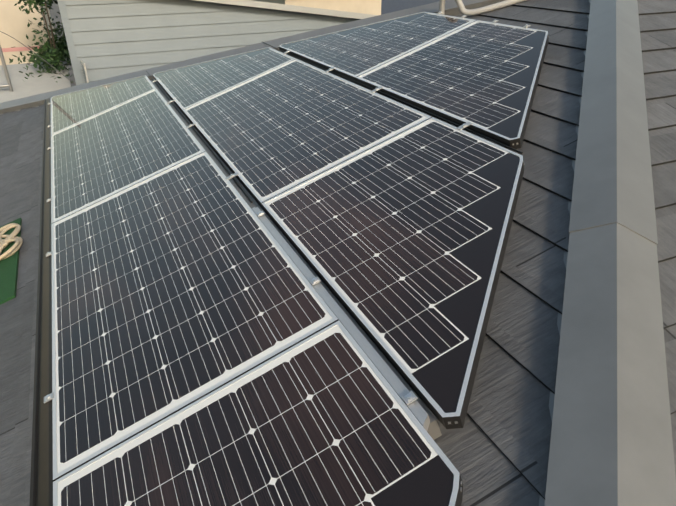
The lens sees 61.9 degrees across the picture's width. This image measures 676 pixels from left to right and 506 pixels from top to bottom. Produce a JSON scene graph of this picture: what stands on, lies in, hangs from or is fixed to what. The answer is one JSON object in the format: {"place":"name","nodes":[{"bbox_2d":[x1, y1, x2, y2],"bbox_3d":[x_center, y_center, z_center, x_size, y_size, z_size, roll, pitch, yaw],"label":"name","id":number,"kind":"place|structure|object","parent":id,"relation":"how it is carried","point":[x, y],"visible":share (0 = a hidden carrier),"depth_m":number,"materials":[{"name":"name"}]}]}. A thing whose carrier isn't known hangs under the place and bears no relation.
{"place":"outdoors","nodes":[
{"label":"outdoors","id":0,"kind":"place"},
{"bbox_2d":[0,84,9,87],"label":"scaffold ledger","id":1,"kind":"object","parent":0,"point":[3,85],"visible":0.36,"depth_m":8.55,"materials":[{"name":"silver metal"}]},
{"bbox_2d":[0,0,54,64],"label":"cream building","id":2,"kind":"structure","parent":0,"point":[14,20],"depth_m":10.93,"materials":[{"name":"beige paint"}]},
{"bbox_2d":[47,0,75,85],"bbox_3d":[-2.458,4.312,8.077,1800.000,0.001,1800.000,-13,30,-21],"label":"wall trim","id":3,"kind":"structure","parent":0,"point":[54,10],"depth_m":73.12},
{"bbox_2d":[0,45,12,91],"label":"scaffold pole","id":4,"kind":"object","parent":3,"relation":"on","point":[6,71],"depth_m":8.47,"materials":[{"name":"silver metal"}]},
{"bbox_2d":[0,31,75,84],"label":"cable","id":5,"kind":"object","parent":4,"relation":"attached to","point":[40,57],"visible":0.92,"depth_m":8.25,"materials":[{"name":"grey"}]},
{"bbox_2d":[9,0,73,86],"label":"tree","id":6,"kind":"object","parent":3,"relation":"on","point":[56,52],"visible":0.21,"depth_m":9.40,"materials":[{"name":"green plant"}]},
{"bbox_2d":[57,0,377,85],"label":"neighbour house","id":7,"kind":"structure","parent":3,"relation":"on","point":[105,39],"depth_m":8.35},
{"bbox_2d":[381,0,439,14],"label":"house","id":8,"kind":"structure","parent":3,"relation":"on","point":[388,6],"depth_m":24.27,"materials":[{"name":"grey"}]},
{"bbox_2d":[253,0,380,14],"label":"house","id":9,"kind":"structure","parent":0,"point":[372,7],"depth_m":18.41,"materials":[{"name":"paint"}]},
{"bbox_3d":[-5.140,-0.193,10.256,1.700,5.923,1.630,-13,30,-21],"label":"awning frame","id":10,"kind":"object","parent":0,"visible":0},
{"bbox_2d":[0,61,70,102],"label":"ground","id":11,"kind":"structure","parent":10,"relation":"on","point":[23,86],"depth_m":9.01,"materials":[{"name":"grey concrete"}]},
{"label":"house","id":12,"kind":"structure","parent":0},
{"bbox_2d":[0,0,675,505],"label":"roof slates","id":13,"kind":"object","parent":12,"relation":"on","point":[496,448],"visible":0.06,"depth_m":1.75,"materials":[{"name":"black"}]},
{"bbox_2d":[0,218,21,304],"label":"sign","id":14,"kind":"object","parent":13,"relation":"on","point":[8,274],"visible":0.77,"depth_m":2.58,"materials":[{"name":"green plastic"}]},
{"bbox_2d":[0,223,22,260],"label":"rope coil","id":15,"kind":"object","parent":13,"relation":"on","point":[8,239],"visible":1,"depth_m":2.77,"materials":[{"name":"beige fabric"}]},
{"bbox_2d":[29,11,530,505],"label":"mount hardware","id":16,"kind":"object","parent":13,"relation":"on","point":[41,486],"visible":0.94,"depth_m":1.73,"materials":[{"name":"grey metal"}]},
{"bbox_2d":[51,75,155,134],"bbox_3d":[-1.925,-1.270,4.555,0.774,0.286,1.272,-13,30,-21],"label":"panel","id":17,"kind":"object","parent":16,"relation":"on","point":[70,109],"visible":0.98,"depth_m":4.36,"materials":[{"name":"glass"}]},
{"bbox_2d":[51,89,204,223],"bbox_3d":[-1.331,-0.652,3.394,0.774,0.286,1.603,-13,30,-21],"label":"panel","id":18,"kind":"object","parent":16,"relation":"on","point":[112,151],"visible":1,"depth_m":3.20,"materials":[{"name":"glass"}]},
{"bbox_2d":[51,151,338,480],"bbox_3d":[-0.669,0.037,2.099,0.774,0.286,1.603,-13,30,-21],"label":"panel","id":19,"kind":"object","parent":16,"relation":"on","point":[178,287],"visible":0.96,"depth_m":1.80,"materials":[{"name":"glass"}]},
{"bbox_2d":[146,71,252,202],"bbox_3d":[-0.984,-0.872,3.525,0.010,0.014,3.100,-13,30,-21],"label":"pv cable","id":20,"kind":"object","parent":16,"relation":"on","point":[247,196],"visible":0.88,"depth_m":2.89,"materials":[{"name":"black plastic"}]},
{"bbox_2d":[153,47,295,114],"bbox_3d":[-0.872,-1.326,4.087,0.774,0.286,1.272,-13,30,-21],"label":"panel","id":21,"kind":"object","parent":16,"relation":"on","point":[186,87],"visible":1,"depth_m":3.88,"materials":[{"name":"glass"}]},
{"bbox_2d":[53,321,462,505],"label":"panel","id":22,"kind":"object","parent":16,"relation":"on","point":[325,417],"visible":1,"depth_m":1.27,"materials":[{"name":"glass"}]},
{"bbox_2d":[183,59,431,210],"bbox_3d":[-0.278,-0.708,2.926,0.774,0.286,1.603,-13,30,-21],"label":"panel","id":23,"kind":"object","parent":16,"relation":"on","point":[268,135],"visible":1,"depth_m":2.70,"materials":[{"name":"glass"}]},
{"bbox_2d":[279,12,476,83],"bbox_3d":[0.181,-1.383,3.619,0.774,0.286,1.272,-13,30,-21],"label":"panel","id":24,"kind":"object","parent":16,"relation":"on","point":[352,53],"visible":0.94,"depth_m":3.41,"materials":[{"name":"glass"}]},
{"bbox_2d":[262,117,523,428],"bbox_3d":[0.316,-0.090,1.764,0.774,0.286,1.272,-13,30,-21],"label":"panel","id":25,"kind":"object","parent":16,"relation":"on","point":[399,242],"visible":1,"depth_m":1.71,"materials":[{"name":"glass"}]},
{"bbox_2d":[263,42,522,153],"bbox_3d":[0.025,-0.994,3.169,0.011,0.014,3.000,-13,30,-21],"label":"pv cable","id":26,"kind":"object","parent":16,"relation":"on","point":[511,148],"visible":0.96,"depth_m":2.52,"materials":[{"name":"black plastic"}]},
{"bbox_2d":[356,20,548,149],"bbox_3d":[0.708,-0.836,2.591,0.774,0.286,1.272,-13,30,-21],"label":"panel","id":27,"kind":"object","parent":16,"relation":"on","point":[482,76],"visible":0.98,"depth_m":2.59,"materials":[{"name":"glass"}]},
{"bbox_2d":[0,0,675,505],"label":"ridge caps","id":28,"kind":"object","parent":13,"relation":"on","point":[610,442],"visible":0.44,"depth_m":1.38,"materials":[{"name":"grey metal"}]},
{"bbox_2d":[439,0,526,15],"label":"pipe","id":29,"kind":"object","parent":13,"relation":"on","point":[463,10],"visible":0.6,"depth_m":3.52,"materials":[{"name":"white plastic"}]}
]}

